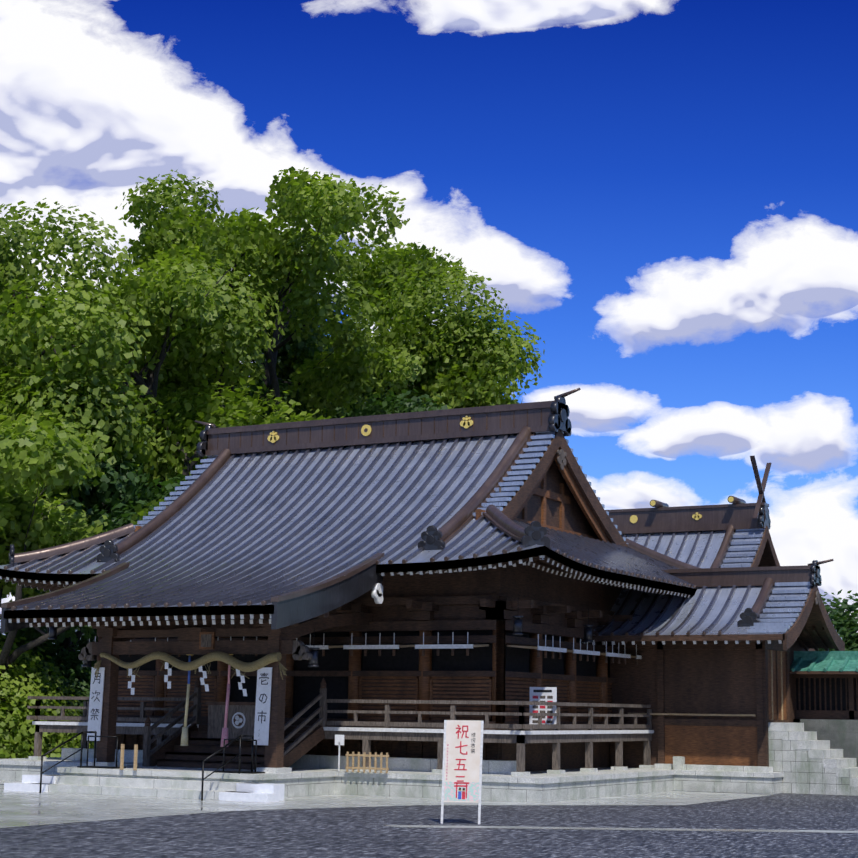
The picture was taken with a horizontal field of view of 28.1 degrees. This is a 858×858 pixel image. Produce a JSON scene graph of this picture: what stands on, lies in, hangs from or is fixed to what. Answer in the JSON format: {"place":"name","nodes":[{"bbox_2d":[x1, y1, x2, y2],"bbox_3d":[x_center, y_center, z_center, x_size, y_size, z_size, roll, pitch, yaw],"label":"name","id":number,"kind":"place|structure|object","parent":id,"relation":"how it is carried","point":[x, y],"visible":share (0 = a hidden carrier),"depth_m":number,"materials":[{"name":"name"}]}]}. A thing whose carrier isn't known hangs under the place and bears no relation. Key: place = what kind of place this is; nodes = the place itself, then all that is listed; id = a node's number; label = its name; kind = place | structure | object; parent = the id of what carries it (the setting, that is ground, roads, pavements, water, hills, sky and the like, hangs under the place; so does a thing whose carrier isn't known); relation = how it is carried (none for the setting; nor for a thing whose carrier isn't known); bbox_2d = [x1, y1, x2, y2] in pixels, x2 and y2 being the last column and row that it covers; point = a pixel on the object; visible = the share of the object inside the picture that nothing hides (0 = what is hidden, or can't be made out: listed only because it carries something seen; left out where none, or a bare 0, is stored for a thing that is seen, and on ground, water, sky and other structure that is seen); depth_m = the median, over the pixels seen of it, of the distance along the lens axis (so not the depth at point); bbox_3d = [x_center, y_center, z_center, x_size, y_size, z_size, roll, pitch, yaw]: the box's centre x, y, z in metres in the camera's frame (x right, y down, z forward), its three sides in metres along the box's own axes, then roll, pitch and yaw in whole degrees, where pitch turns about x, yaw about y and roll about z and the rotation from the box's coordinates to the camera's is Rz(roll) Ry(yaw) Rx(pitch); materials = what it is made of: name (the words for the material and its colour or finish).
{"place":"outdoors","nodes":[
{"label":"outdoors","id":0,"kind":"place"},
{"bbox_2d":[0,388,699,632],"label":"hall roof","id":1,"kind":"structure","parent":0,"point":[296,522],"depth_m":46.91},
{"bbox_2d":[0,546,696,626],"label":"roof eaves","id":2,"kind":"object","parent":1,"relation":"attached to","point":[544,558],"visible":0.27,"depth_m":40.97,"materials":[{"name":"brown wood"}]},
{"bbox_2d":[0,791,857,857],"bbox_3d":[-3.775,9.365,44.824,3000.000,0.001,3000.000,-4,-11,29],"label":"ground","id":3,"kind":"structure","parent":0,"point":[355,832],"depth_m":28.59,"materials":[{"name":"grey gravel"}]},
{"bbox_2d":[0,632,93,758],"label":"shrub","id":4,"kind":"object","parent":3,"relation":"on","point":[22,687],"visible":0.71,"depth_m":56.47,"materials":[{"name":"green plant"}]},
{"bbox_2d":[0,617,96,755],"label":"tree","id":5,"kind":"object","parent":3,"relation":"on","point":[67,668],"visible":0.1,"depth_m":62.65,"materials":[{"name":"green plant"}]},
{"bbox_2d":[22,629,97,741],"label":"tree","id":6,"kind":"object","parent":3,"relation":"on","point":[82,643],"visible":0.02,"depth_m":66.60,"materials":[{"name":"green plant"}]},
{"bbox_2d":[0,417,165,758],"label":"tree","id":7,"kind":"object","parent":3,"relation":"on","point":[25,526],"visible":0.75,"depth_m":55.90,"materials":[{"name":"green plant"}]},
{"bbox_2d":[0,348,168,498],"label":"tree","id":8,"kind":"object","parent":3,"relation":"on","point":[63,405],"visible":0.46,"depth_m":63.29,"materials":[{"name":"green plant"}]},
{"bbox_2d":[2,441,185,712],"bbox_3d":[-13.342,5.811,65.864,10.892,13.741,11.293,-4,-11,29],"label":"tree","id":9,"kind":"object","parent":3,"relation":"on","point":[111,488],"visible":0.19,"depth_m":63.96,"materials":[{"name":"green plant"}]},
{"bbox_2d":[0,257,225,636],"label":"tree","id":10,"kind":"object","parent":3,"relation":"on","point":[50,326],"depth_m":78.30,"materials":[{"name":"green plant"}]},
{"bbox_2d":[0,198,343,638],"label":"tree","id":11,"kind":"object","parent":3,"relation":"on","point":[163,317],"visible":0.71,"depth_m":70.25,"materials":[{"name":"green plant"}]},
{"bbox_2d":[132,360,265,511],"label":"tree","id":12,"kind":"object","parent":3,"relation":"on","point":[166,452],"depth_m":98.08,"materials":[{"name":"green plant"}]},
{"bbox_2d":[115,166,425,419],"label":"tall tree","id":13,"kind":"object","parent":3,"relation":"on","point":[267,251],"visible":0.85,"depth_m":78.67,"materials":[{"name":"green plant"}]},
{"bbox_2d":[172,281,450,456],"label":"dark tree","id":14,"kind":"object","parent":3,"relation":"on","point":[374,405],"visible":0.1,"depth_m":86.66,"materials":[{"name":"green plant"}]},
{"bbox_2d":[254,236,544,410],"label":"tree","id":15,"kind":"object","parent":3,"relation":"on","point":[468,362],"visible":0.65,"depth_m":89.56,"materials":[{"name":"green plant"}]},
{"bbox_2d":[441,720,483,823],"bbox_3d":[0.608,6.270,31.387,0.765,1.859,0.100,0,-9,5],"label":"sign","id":16,"kind":"object","parent":3,"relation":"on","point":[462,761],"visible":1,"depth_m":31.40,"materials":[{"name":"white paint"}]},
{"bbox_2d":[605,455,779,567],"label":"roof","id":17,"kind":"structure","parent":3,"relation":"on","point":[735,533],"depth_m":60.33,"materials":[{"name":"grey metal"}]},
{"bbox_2d":[581,559,857,795],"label":"side wing","id":18,"kind":"structure","parent":3,"relation":"on","point":[709,678],"depth_m":46.82,"materials":[{"name":"brown wood"}]},
{"bbox_2d":[790,651,857,766],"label":"precinct wall fence","id":19,"kind":"object","parent":3,"relation":"on","point":[827,695],"visible":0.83,"depth_m":48.05,"materials":[{"name":"wood"}]},
{"bbox_2d":[819,590,857,650],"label":"tree","id":20,"kind":"object","parent":3,"relation":"on","point":[848,622],"visible":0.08,"depth_m":123.81,"materials":[{"name":"green plant"}]},
{"bbox_2d":[820,592,857,648],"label":"tree","id":21,"kind":"object","parent":3,"relation":"on","point":[829,600],"depth_m":129.17,"materials":[{"name":"green plant"}]},
{"bbox_2d":[0,780,857,832],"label":"paving","id":22,"kind":"structure","parent":0,"point":[21,808],"depth_m":36.56,"materials":[{"name":"grey concrete"}]},
{"bbox_2d":[39,687,556,799],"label":"handrails and signs","id":23,"kind":"object","parent":22,"relation":"on","point":[543,694],"visible":0.92,"depth_m":41.23,"materials":[{"name":"black metal"}]},
{"bbox_2d":[0,757,674,802],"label":"stone platform","id":24,"kind":"structure","parent":22,"relation":"on","point":[268,785],"depth_m":40.51,"materials":[{"name":"stone"}]},
{"bbox_2d":[48,583,593,767],"bbox_3d":[-3.881,6.195,43.263,15.368,4.404,6.495,-1,-10,13],"label":"kohai porch","id":25,"kind":"object","parent":24,"relation":"on","point":[278,645],"visible":0.88,"depth_m":41.61,"materials":[{"name":"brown wood"}]},
{"bbox_2d":[26,678,654,775],"bbox_3d":[-2.891,8.022,46.632,15.600,2.357,10.425,-4,-11,29],"label":"hall veranda","id":26,"kind":"object","parent":24,"relation":"on","point":[300,740],"visible":0.92,"depth_m":42.94,"materials":[{"name":"brown wood"}]},
{"bbox_2d":[89,563,641,770],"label":"hall body","id":27,"kind":"structure","parent":24,"relation":"on","point":[440,636],"depth_m":44.08,"materials":[{"name":"brown wood"}]},
{"bbox_2d":[0,0,857,650],"label":"sky","id":28,"kind":"structure","parent":0,"point":[665,192],"materials":[{"name":"blue"}]}
]}

